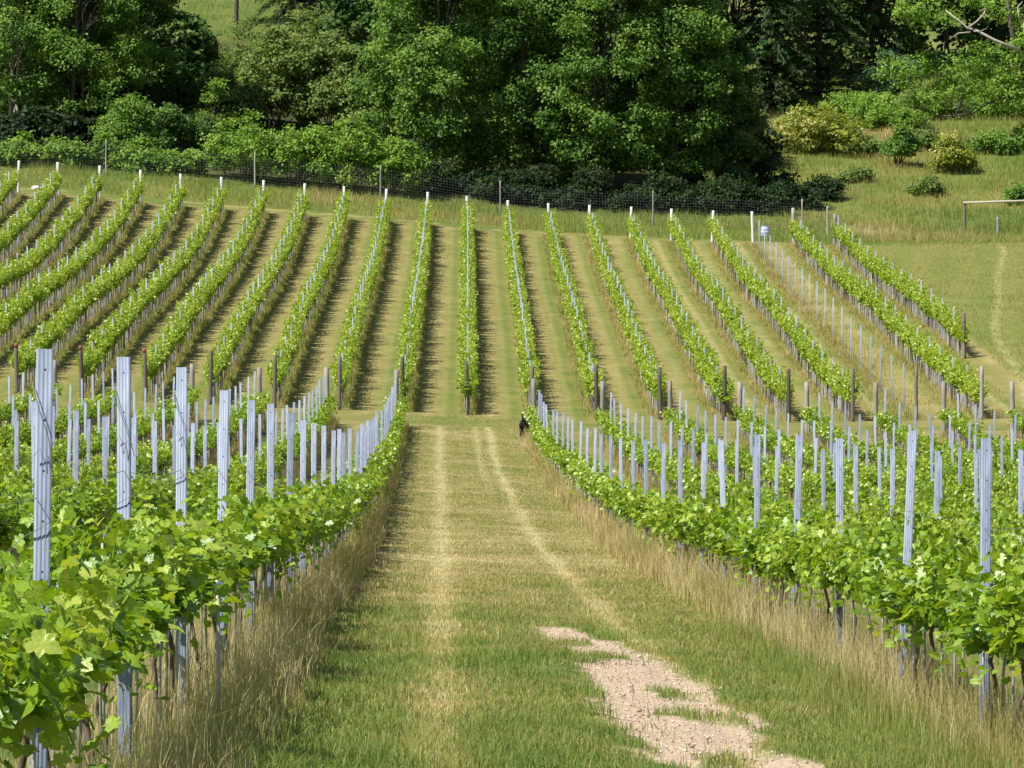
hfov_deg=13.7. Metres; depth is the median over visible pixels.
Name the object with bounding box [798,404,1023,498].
vine row
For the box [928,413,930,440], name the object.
metal post
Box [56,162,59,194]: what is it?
end post
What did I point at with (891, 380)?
metal post
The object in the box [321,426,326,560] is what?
metal post
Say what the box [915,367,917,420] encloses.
end post
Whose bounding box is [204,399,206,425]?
metal post
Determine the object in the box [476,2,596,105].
broadleaf tree
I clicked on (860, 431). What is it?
metal post
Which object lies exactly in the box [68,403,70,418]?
metal post
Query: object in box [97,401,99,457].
metal post
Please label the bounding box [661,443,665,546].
metal post
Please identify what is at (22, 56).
broadleaf tree
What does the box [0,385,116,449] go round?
vine row
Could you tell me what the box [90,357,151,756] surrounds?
metal post
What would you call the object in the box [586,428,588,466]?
metal post
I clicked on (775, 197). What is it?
undergrowth bush
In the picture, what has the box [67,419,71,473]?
metal post
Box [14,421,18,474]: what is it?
metal post
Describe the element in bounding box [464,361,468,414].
end post
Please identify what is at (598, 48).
broadleaf tree
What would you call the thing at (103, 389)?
metal post
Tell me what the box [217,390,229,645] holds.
metal post
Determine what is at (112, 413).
metal post
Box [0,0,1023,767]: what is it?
ground
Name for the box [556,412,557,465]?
metal post
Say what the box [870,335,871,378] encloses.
metal post
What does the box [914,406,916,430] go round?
metal post
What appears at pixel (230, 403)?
metal post
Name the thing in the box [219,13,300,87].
bush
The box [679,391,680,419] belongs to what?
metal post
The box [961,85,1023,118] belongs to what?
scrub bush
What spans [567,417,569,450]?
metal post
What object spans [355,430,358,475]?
metal post
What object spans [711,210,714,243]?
end post
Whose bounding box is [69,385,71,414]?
metal post
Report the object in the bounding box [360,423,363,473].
metal post
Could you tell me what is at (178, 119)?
bush
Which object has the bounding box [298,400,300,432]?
metal post
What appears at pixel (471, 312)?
vine row
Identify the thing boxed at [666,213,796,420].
vine row
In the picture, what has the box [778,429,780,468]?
metal post
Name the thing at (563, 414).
metal post
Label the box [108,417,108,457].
metal post
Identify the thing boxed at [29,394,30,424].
metal post
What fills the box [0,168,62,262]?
vine row
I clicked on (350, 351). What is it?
vine row
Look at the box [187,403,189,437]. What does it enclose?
metal post
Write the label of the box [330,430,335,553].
metal post
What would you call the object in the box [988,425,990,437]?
metal post
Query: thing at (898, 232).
meadow grass
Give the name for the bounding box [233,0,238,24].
field tree
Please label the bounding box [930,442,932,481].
metal post
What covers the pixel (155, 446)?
metal post
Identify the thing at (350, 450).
metal post
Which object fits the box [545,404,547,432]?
metal post
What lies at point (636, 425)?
metal post
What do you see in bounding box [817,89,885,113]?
scrub bush
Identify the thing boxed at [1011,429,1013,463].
metal post
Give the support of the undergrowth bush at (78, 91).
on the ground at (498, 394)
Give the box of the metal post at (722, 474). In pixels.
[719,440,727,584]
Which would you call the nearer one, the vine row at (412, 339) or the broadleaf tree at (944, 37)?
the vine row at (412, 339)
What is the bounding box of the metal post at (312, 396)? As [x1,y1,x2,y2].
[311,390,313,417]
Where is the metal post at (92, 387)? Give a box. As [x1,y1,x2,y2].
[91,374,93,401]
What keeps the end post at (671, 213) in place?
on the ground at (498, 394)
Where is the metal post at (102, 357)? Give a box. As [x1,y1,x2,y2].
[102,328,103,371]
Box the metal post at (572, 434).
[571,420,573,454]
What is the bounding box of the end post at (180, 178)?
[179,174,182,206]
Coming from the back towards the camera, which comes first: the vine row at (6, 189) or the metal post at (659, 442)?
the vine row at (6, 189)
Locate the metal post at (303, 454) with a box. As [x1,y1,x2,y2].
[299,420,305,574]
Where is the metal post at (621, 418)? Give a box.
[620,403,622,454]
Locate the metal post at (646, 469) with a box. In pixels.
[644,440,648,538]
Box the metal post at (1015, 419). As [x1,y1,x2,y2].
[1014,415,1016,458]
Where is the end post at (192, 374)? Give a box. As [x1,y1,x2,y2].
[190,364,194,410]
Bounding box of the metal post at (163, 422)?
[162,409,164,469]
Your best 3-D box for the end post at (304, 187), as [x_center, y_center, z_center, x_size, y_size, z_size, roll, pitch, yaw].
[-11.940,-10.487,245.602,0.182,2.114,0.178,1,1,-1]
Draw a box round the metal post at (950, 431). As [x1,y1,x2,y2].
[949,417,950,447]
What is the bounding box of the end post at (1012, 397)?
[1009,381,1014,435]
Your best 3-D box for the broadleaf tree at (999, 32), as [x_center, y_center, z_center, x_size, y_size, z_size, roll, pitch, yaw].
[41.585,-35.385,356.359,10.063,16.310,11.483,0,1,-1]
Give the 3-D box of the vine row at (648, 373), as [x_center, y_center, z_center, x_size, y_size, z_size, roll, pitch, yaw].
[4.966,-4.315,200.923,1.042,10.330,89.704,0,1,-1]
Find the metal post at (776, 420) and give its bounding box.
[775,408,776,435]
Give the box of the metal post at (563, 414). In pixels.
[562,413,564,446]
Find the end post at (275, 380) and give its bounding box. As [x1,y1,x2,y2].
[273,355,276,407]
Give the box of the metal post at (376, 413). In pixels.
[375,411,378,444]
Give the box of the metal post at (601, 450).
[599,434,602,476]
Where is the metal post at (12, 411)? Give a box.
[12,396,13,426]
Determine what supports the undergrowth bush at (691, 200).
on the ground at (498, 394)
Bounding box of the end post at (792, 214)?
[791,208,794,244]
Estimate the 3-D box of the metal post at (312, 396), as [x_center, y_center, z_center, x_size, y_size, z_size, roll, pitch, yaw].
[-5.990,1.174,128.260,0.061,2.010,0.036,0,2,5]
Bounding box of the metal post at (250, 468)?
[244,400,255,640]
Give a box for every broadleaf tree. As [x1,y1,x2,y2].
[0,0,88,116]
[0,1,110,89]
[0,4,25,76]
[3,0,160,120]
[4,2,39,67]
[25,0,171,87]
[89,0,190,113]
[130,4,230,100]
[307,0,460,129]
[341,0,519,178]
[359,4,454,70]
[393,0,534,128]
[441,0,606,182]
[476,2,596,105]
[518,0,686,190]
[526,1,671,156]
[591,0,739,123]
[601,0,746,193]
[660,0,730,71]
[665,30,771,191]
[681,0,814,99]
[737,0,879,78]
[823,0,938,64]
[883,0,1001,59]
[958,0,1023,52]
[999,0,1023,34]
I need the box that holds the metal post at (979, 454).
[978,449,980,494]
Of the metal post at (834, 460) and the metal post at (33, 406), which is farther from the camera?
the metal post at (834, 460)
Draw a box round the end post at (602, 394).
[600,381,604,434]
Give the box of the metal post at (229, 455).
[228,441,230,469]
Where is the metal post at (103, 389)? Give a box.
[102,372,104,416]
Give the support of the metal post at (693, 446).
on the ground at (498, 394)
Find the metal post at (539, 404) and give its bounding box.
[538,390,539,418]
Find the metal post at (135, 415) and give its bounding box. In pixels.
[133,412,137,455]
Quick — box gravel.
[540,627,820,767]
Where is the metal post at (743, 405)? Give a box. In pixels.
[743,386,744,440]
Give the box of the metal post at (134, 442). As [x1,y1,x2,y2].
[131,417,136,531]
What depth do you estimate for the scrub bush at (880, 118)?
309.32 m
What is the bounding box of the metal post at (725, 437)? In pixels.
[725,417,726,473]
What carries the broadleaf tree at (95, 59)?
on the ground at (498, 394)
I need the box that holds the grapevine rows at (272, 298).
[0,191,1018,420]
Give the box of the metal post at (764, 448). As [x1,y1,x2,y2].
[763,427,765,490]
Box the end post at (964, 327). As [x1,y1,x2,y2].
[962,313,965,358]
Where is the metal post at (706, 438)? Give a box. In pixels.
[705,435,707,475]
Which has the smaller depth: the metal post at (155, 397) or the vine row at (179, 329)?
the metal post at (155, 397)
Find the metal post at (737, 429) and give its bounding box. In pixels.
[737,420,738,439]
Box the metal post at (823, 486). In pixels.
[821,450,825,509]
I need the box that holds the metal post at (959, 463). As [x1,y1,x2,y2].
[958,447,960,484]
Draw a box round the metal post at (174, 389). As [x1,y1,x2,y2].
[173,377,174,423]
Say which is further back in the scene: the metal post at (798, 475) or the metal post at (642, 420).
the metal post at (642, 420)
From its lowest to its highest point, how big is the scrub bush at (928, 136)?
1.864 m
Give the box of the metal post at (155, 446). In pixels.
[153,421,156,523]
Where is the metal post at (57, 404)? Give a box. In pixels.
[56,388,58,438]
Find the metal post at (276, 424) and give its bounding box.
[275,411,277,478]
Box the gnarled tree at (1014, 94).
[868,0,1023,120]
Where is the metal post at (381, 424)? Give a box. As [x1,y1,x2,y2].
[381,410,382,441]
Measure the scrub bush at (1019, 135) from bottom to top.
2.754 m
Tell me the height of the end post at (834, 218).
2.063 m
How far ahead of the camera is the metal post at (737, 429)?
113.64 m
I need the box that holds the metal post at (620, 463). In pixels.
[619,438,622,521]
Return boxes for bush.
[0,66,32,116]
[0,104,60,145]
[0,129,54,165]
[0,145,9,165]
[20,105,114,146]
[25,57,98,120]
[37,134,95,168]
[74,70,158,117]
[76,131,125,169]
[86,91,182,155]
[109,133,179,172]
[146,102,223,155]
[148,63,221,124]
[153,147,209,175]
[187,77,244,146]
[192,58,270,127]
[197,108,290,181]
[213,51,233,71]
[218,22,327,126]
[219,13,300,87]
[246,121,344,186]
[278,2,370,84]
[281,30,369,134]
[298,109,393,189]
[356,134,432,194]
[405,153,460,193]
[412,107,502,155]
[435,168,491,194]
[464,168,539,204]
[492,112,557,155]
[501,162,564,202]
[531,181,593,208]
[547,124,623,163]
[564,163,619,206]
[598,177,666,211]
[607,106,678,163]
[632,170,694,209]
[666,184,728,214]
[678,113,742,169]
[693,173,761,211]
[714,109,773,163]
[722,112,789,165]
[727,180,800,213]
[744,156,801,190]
[766,178,831,209]
[771,100,865,153]
[795,173,849,200]
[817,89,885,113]
[830,164,875,181]
[835,132,886,156]
[839,85,908,124]
[854,47,930,100]
[860,103,933,129]
[875,122,923,164]
[892,81,976,119]
[904,172,951,195]
[911,127,944,150]
[923,130,981,172]
[930,71,1002,102]
[950,55,1021,87]
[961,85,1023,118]
[967,128,1022,153]
[1001,182,1023,205]
[1009,122,1023,147]
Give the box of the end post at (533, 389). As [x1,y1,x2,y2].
[531,379,535,407]
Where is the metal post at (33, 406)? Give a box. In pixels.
[31,401,35,493]
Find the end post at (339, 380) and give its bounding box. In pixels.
[337,356,341,409]
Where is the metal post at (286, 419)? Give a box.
[286,405,287,437]
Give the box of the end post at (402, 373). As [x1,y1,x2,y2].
[401,357,404,411]
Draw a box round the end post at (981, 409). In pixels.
[979,366,983,419]
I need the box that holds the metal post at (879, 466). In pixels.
[877,447,881,499]
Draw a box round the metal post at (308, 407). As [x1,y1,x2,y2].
[308,392,309,423]
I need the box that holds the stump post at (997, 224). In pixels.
[996,217,999,235]
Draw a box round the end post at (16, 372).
[14,343,18,395]
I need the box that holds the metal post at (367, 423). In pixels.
[366,421,368,461]
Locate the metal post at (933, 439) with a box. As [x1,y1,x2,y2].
[932,426,933,458]
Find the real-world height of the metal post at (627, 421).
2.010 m
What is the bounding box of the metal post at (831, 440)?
[830,422,832,459]
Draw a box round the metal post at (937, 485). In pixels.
[934,451,939,518]
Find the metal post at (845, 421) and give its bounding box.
[844,408,846,456]
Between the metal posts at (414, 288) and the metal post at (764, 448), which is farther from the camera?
the metal posts at (414, 288)
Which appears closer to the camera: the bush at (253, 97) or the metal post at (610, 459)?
the metal post at (610, 459)
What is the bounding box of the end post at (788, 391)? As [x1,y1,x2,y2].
[787,369,790,421]
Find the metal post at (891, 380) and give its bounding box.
[891,355,892,398]
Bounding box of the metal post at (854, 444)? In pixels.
[853,443,855,481]
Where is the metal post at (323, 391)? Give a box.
[322,376,324,403]
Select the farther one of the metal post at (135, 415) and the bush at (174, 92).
the bush at (174, 92)
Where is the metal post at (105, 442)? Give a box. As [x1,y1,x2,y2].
[102,416,107,536]
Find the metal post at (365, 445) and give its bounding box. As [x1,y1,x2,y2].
[364,426,366,466]
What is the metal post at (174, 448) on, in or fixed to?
on the ground at (498, 394)
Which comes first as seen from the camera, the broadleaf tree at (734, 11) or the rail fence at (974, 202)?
the rail fence at (974, 202)
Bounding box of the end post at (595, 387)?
[594,365,597,418]
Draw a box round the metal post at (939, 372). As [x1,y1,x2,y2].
[939,346,940,389]
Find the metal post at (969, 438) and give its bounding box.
[968,422,970,468]
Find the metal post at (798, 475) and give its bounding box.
[791,435,802,625]
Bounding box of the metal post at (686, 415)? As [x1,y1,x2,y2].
[685,400,687,447]
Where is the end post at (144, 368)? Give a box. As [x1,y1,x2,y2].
[142,348,147,401]
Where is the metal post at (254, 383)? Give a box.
[254,371,255,395]
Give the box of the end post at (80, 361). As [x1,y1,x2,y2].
[79,345,83,397]
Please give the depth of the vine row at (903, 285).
205.87 m
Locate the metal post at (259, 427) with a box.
[258,414,261,486]
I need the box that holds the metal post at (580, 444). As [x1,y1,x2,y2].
[579,421,582,459]
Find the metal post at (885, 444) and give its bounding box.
[884,432,886,490]
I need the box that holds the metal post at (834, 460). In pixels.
[833,443,835,480]
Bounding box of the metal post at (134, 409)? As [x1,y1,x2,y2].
[133,392,135,416]
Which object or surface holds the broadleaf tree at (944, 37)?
on the ground at (498, 394)
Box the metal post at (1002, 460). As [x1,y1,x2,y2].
[1000,437,1003,474]
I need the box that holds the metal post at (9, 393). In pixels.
[8,376,10,423]
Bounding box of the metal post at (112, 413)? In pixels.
[111,397,113,457]
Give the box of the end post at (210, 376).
[208,350,212,404]
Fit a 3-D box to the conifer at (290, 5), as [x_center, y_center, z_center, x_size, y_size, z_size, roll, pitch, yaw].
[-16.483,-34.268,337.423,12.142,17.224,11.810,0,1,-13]
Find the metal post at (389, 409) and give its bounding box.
[388,395,389,428]
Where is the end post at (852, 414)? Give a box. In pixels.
[850,368,854,421]
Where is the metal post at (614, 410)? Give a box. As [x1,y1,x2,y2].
[613,398,615,423]
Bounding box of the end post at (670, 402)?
[668,381,672,433]
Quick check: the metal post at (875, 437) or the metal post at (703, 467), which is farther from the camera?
the metal post at (875, 437)
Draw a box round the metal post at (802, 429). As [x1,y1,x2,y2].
[801,420,802,466]
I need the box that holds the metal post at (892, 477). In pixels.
[890,449,894,514]
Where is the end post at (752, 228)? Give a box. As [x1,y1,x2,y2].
[751,211,753,243]
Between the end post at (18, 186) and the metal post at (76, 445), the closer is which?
the metal post at (76, 445)
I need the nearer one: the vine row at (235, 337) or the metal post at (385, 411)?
the metal post at (385, 411)
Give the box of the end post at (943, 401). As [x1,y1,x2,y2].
[941,381,946,434]
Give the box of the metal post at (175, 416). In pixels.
[174,408,175,424]
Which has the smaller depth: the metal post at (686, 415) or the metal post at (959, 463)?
the metal post at (959, 463)
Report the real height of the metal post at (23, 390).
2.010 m
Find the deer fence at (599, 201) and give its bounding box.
[0,139,839,233]
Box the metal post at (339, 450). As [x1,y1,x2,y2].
[337,429,341,541]
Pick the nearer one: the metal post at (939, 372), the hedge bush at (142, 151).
the metal post at (939, 372)
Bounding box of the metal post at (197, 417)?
[196,402,197,453]
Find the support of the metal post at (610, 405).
on the ground at (498, 394)
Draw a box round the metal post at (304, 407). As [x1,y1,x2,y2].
[303,396,305,419]
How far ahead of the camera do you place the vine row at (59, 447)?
106.02 m
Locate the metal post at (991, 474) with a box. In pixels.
[991,457,991,495]
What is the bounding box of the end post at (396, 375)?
[394,370,398,399]
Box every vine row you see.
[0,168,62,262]
[0,169,21,212]
[0,173,103,299]
[0,175,144,347]
[0,382,63,427]
[0,382,200,473]
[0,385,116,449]
[0,385,271,492]
[0,392,410,767]
[0,393,338,570]
[7,182,188,393]
[75,186,228,392]
[137,185,269,397]
[201,189,310,396]
[265,189,350,400]
[329,198,392,407]
[395,198,432,408]
[455,200,480,414]
[502,205,541,406]
[522,403,1023,749]
[543,209,605,413]
[584,211,667,411]
[592,408,1023,571]
[626,214,735,415]
[660,401,1023,534]
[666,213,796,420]
[706,214,863,418]
[731,403,1023,512]
[788,220,988,418]
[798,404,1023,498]
[831,222,970,355]
[871,406,1023,474]
[935,404,1023,460]
[1004,407,1023,441]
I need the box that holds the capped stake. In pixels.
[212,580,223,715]
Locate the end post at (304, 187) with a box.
[303,183,305,215]
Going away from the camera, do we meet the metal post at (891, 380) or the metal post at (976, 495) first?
the metal post at (976, 495)
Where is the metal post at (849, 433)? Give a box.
[848,426,850,461]
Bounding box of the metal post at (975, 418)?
[975,404,976,434]
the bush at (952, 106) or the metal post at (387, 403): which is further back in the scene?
the bush at (952, 106)
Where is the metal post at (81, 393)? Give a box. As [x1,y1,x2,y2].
[81,379,82,409]
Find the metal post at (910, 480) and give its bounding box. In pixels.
[897,431,916,685]
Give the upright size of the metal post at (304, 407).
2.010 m
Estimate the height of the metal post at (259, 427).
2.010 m
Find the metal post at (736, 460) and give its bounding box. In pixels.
[735,440,738,494]
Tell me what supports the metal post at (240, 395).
on the ground at (498, 394)
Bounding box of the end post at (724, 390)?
[722,365,726,420]
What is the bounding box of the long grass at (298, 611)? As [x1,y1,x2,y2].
[0,403,1023,767]
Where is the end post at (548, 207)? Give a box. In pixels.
[547,203,549,215]
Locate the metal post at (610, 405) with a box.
[610,392,611,418]
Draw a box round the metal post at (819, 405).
[818,393,819,419]
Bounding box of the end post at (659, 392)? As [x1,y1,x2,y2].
[658,367,661,419]
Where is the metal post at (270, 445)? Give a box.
[267,404,273,602]
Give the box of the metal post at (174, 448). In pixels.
[172,425,175,480]
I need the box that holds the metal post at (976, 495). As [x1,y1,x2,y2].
[974,453,978,511]
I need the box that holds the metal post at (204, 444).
[203,426,206,467]
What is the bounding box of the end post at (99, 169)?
[98,166,100,197]
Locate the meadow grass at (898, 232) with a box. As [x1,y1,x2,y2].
[0,0,1023,381]
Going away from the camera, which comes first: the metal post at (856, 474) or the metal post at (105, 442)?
the metal post at (105, 442)
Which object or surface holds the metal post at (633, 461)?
on the ground at (498, 394)
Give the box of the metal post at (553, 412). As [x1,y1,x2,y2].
[552,410,554,437]
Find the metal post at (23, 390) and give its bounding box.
[22,372,23,421]
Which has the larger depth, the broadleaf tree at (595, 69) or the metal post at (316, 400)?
the broadleaf tree at (595, 69)
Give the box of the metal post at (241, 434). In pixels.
[239,418,242,463]
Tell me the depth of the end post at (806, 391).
146.56 m
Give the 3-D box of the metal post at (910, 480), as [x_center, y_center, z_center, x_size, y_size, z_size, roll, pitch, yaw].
[2.799,1.335,30.260,0.060,2.010,0.036,3,1,5]
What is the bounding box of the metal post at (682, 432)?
[681,426,683,443]
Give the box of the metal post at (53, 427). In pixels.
[52,406,54,468]
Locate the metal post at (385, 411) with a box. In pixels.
[384,405,386,438]
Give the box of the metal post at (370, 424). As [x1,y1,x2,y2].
[369,421,372,457]
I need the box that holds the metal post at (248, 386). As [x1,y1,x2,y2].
[248,377,249,398]
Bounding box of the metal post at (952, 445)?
[951,431,953,468]
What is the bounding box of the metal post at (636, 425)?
[635,413,636,439]
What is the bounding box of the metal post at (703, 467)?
[699,442,706,573]
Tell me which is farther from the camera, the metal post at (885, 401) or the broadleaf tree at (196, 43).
the broadleaf tree at (196, 43)
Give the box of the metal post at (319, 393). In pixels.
[318,379,320,408]
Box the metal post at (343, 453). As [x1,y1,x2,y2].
[342,432,346,542]
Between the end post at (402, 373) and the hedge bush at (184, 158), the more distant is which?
the hedge bush at (184, 158)
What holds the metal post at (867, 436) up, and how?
on the ground at (498, 394)
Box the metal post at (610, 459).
[609,435,612,521]
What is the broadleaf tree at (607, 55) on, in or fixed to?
on the ground at (498, 394)
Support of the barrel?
on the ground at (498, 394)
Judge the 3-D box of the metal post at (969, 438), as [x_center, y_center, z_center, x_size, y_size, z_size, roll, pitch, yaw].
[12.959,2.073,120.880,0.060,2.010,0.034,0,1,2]
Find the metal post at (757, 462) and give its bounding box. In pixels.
[753,434,760,594]
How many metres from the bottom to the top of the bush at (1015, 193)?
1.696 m
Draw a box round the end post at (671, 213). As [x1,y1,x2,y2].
[670,209,672,240]
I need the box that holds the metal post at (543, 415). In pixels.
[543,402,544,428]
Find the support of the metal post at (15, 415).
on the ground at (498, 394)
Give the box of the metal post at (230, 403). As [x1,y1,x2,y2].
[229,389,230,417]
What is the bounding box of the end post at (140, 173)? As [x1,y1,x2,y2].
[139,170,141,202]
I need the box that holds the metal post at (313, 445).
[311,423,316,560]
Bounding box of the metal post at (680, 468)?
[678,440,682,562]
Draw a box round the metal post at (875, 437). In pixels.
[874,416,876,445]
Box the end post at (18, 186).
[17,161,19,193]
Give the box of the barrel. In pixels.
[760,226,769,236]
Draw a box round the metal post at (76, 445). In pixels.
[72,410,78,497]
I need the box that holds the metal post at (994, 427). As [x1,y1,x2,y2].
[993,411,994,456]
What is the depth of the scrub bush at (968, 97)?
321.54 m
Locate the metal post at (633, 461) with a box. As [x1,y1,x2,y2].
[631,441,635,537]
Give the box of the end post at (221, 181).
[220,177,223,209]
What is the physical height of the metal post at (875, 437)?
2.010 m
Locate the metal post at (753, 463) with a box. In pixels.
[753,446,754,487]
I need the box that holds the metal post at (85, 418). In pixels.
[84,402,86,465]
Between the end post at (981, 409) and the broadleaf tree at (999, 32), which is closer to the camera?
the end post at (981, 409)
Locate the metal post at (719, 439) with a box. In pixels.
[718,438,720,476]
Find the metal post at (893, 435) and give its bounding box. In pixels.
[893,423,894,448]
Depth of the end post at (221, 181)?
245.48 m
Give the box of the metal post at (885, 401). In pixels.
[884,388,885,415]
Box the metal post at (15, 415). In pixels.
[14,410,16,451]
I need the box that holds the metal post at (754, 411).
[753,396,754,445]
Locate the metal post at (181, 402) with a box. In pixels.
[153,367,202,703]
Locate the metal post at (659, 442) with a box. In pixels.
[658,421,660,487]
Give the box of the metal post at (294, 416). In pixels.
[293,402,294,436]
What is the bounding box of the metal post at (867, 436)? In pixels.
[865,430,868,470]
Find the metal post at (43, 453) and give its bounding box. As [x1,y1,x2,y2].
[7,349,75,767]
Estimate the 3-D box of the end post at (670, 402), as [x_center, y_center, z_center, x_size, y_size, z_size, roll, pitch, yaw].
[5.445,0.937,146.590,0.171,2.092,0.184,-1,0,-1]
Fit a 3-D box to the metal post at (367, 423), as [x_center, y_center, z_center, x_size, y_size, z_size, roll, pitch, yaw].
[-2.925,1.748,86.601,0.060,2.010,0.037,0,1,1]
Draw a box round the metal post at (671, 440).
[670,422,671,462]
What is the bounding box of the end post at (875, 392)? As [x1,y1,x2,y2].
[873,382,877,434]
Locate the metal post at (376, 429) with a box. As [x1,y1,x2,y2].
[375,416,377,449]
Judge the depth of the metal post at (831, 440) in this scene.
112.23 m
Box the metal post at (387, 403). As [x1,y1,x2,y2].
[386,402,388,433]
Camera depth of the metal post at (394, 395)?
136.99 m
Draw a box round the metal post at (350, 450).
[348,429,352,532]
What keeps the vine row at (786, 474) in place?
on the ground at (498, 394)
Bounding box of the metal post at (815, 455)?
[813,438,817,495]
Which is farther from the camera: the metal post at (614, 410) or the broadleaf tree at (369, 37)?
the broadleaf tree at (369, 37)
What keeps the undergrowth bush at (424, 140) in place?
on the ground at (498, 394)
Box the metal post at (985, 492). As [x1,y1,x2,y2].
[978,438,991,730]
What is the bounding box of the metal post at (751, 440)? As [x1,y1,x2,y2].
[750,422,752,454]
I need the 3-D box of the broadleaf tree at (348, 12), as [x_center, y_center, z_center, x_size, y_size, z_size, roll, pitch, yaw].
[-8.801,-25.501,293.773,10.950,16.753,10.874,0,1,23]
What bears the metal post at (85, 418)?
on the ground at (498, 394)
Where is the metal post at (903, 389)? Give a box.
[903,363,904,409]
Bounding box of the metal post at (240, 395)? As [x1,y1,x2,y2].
[239,383,241,407]
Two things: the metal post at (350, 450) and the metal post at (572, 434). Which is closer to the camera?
the metal post at (350, 450)
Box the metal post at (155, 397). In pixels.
[155,384,156,410]
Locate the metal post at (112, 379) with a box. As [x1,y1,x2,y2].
[111,368,113,389]
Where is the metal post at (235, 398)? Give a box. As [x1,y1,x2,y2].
[235,386,236,410]
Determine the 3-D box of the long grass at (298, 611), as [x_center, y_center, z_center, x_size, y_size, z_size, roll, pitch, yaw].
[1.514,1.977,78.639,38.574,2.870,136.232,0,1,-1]
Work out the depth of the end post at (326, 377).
146.42 m
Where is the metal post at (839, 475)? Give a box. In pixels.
[836,438,843,650]
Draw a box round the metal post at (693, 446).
[692,429,694,471]
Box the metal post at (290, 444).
[286,413,293,591]
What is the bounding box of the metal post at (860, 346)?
[860,325,860,367]
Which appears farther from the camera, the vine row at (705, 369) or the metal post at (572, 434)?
the vine row at (705, 369)
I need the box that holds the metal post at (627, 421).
[627,408,628,435]
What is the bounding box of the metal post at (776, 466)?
[774,446,778,500]
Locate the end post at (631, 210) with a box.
[629,207,632,236]
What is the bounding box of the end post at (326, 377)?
[324,367,329,412]
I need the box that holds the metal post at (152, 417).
[151,413,153,473]
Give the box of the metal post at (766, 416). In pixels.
[765,405,766,428]
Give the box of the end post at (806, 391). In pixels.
[804,382,808,436]
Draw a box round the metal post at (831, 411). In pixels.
[831,402,832,421]
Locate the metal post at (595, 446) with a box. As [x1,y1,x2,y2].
[593,428,596,474]
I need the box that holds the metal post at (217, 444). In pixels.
[217,422,218,470]
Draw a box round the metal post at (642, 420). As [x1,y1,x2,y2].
[641,416,643,474]
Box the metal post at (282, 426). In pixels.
[281,409,283,471]
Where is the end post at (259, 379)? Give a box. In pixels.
[257,368,261,394]
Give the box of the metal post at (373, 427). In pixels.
[372,418,374,453]
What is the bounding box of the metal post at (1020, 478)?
[1018,450,1022,516]
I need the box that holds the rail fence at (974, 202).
[963,199,1023,227]
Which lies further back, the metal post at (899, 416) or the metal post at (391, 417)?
the metal post at (899, 416)
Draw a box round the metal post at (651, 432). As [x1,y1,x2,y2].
[650,416,652,448]
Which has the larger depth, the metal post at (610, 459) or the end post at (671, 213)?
the end post at (671, 213)
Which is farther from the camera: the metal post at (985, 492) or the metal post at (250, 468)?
the metal post at (250, 468)
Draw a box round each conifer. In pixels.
[245,0,368,44]
[312,0,388,42]
[725,0,831,112]
[755,0,870,102]
[824,0,930,85]
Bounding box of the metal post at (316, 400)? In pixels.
[316,385,317,416]
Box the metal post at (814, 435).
[813,421,815,451]
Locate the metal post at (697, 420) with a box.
[695,405,698,463]
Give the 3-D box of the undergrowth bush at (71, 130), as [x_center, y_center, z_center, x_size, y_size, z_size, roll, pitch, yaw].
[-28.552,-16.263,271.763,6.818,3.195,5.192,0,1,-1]
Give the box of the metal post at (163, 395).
[162,382,164,408]
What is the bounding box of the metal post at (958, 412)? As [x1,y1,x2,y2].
[957,394,958,444]
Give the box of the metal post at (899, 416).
[898,402,900,445]
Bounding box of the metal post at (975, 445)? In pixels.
[973,434,976,453]
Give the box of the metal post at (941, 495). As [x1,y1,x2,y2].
[940,456,942,502]
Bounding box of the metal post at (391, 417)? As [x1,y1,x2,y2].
[390,393,392,420]
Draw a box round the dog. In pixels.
[519,411,528,436]
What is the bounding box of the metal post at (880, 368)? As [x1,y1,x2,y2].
[880,346,881,391]
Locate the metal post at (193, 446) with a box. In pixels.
[190,423,194,479]
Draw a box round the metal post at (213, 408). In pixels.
[212,397,214,454]
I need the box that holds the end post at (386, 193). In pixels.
[385,189,387,201]
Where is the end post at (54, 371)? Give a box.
[53,360,56,408]
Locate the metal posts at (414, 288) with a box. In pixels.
[0,171,953,359]
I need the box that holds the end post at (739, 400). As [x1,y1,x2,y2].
[737,382,741,430]
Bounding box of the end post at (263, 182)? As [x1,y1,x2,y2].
[262,180,264,210]
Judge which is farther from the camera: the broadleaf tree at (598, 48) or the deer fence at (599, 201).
the broadleaf tree at (598, 48)
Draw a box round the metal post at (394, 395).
[393,384,395,409]
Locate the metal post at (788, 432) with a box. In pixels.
[787,413,788,465]
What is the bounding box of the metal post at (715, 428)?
[714,414,716,469]
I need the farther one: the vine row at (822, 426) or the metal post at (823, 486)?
the vine row at (822, 426)
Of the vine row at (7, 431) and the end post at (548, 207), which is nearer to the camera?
the vine row at (7, 431)
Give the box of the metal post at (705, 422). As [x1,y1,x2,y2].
[705,410,706,434]
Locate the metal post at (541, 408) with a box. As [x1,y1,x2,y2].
[540,394,541,449]
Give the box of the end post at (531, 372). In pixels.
[530,366,533,405]
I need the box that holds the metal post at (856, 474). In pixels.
[854,446,857,517]
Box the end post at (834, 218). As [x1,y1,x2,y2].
[833,214,836,244]
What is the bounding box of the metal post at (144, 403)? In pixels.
[144,388,145,439]
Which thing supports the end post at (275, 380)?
on the ground at (498, 394)
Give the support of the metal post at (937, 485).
on the ground at (498, 394)
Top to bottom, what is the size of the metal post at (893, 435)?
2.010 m
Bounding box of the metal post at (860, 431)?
[859,414,861,462]
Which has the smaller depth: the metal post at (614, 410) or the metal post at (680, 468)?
the metal post at (680, 468)
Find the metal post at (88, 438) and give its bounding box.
[87,419,90,464]
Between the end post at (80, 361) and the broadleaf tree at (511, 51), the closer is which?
the end post at (80, 361)
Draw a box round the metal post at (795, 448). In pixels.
[795,434,797,466]

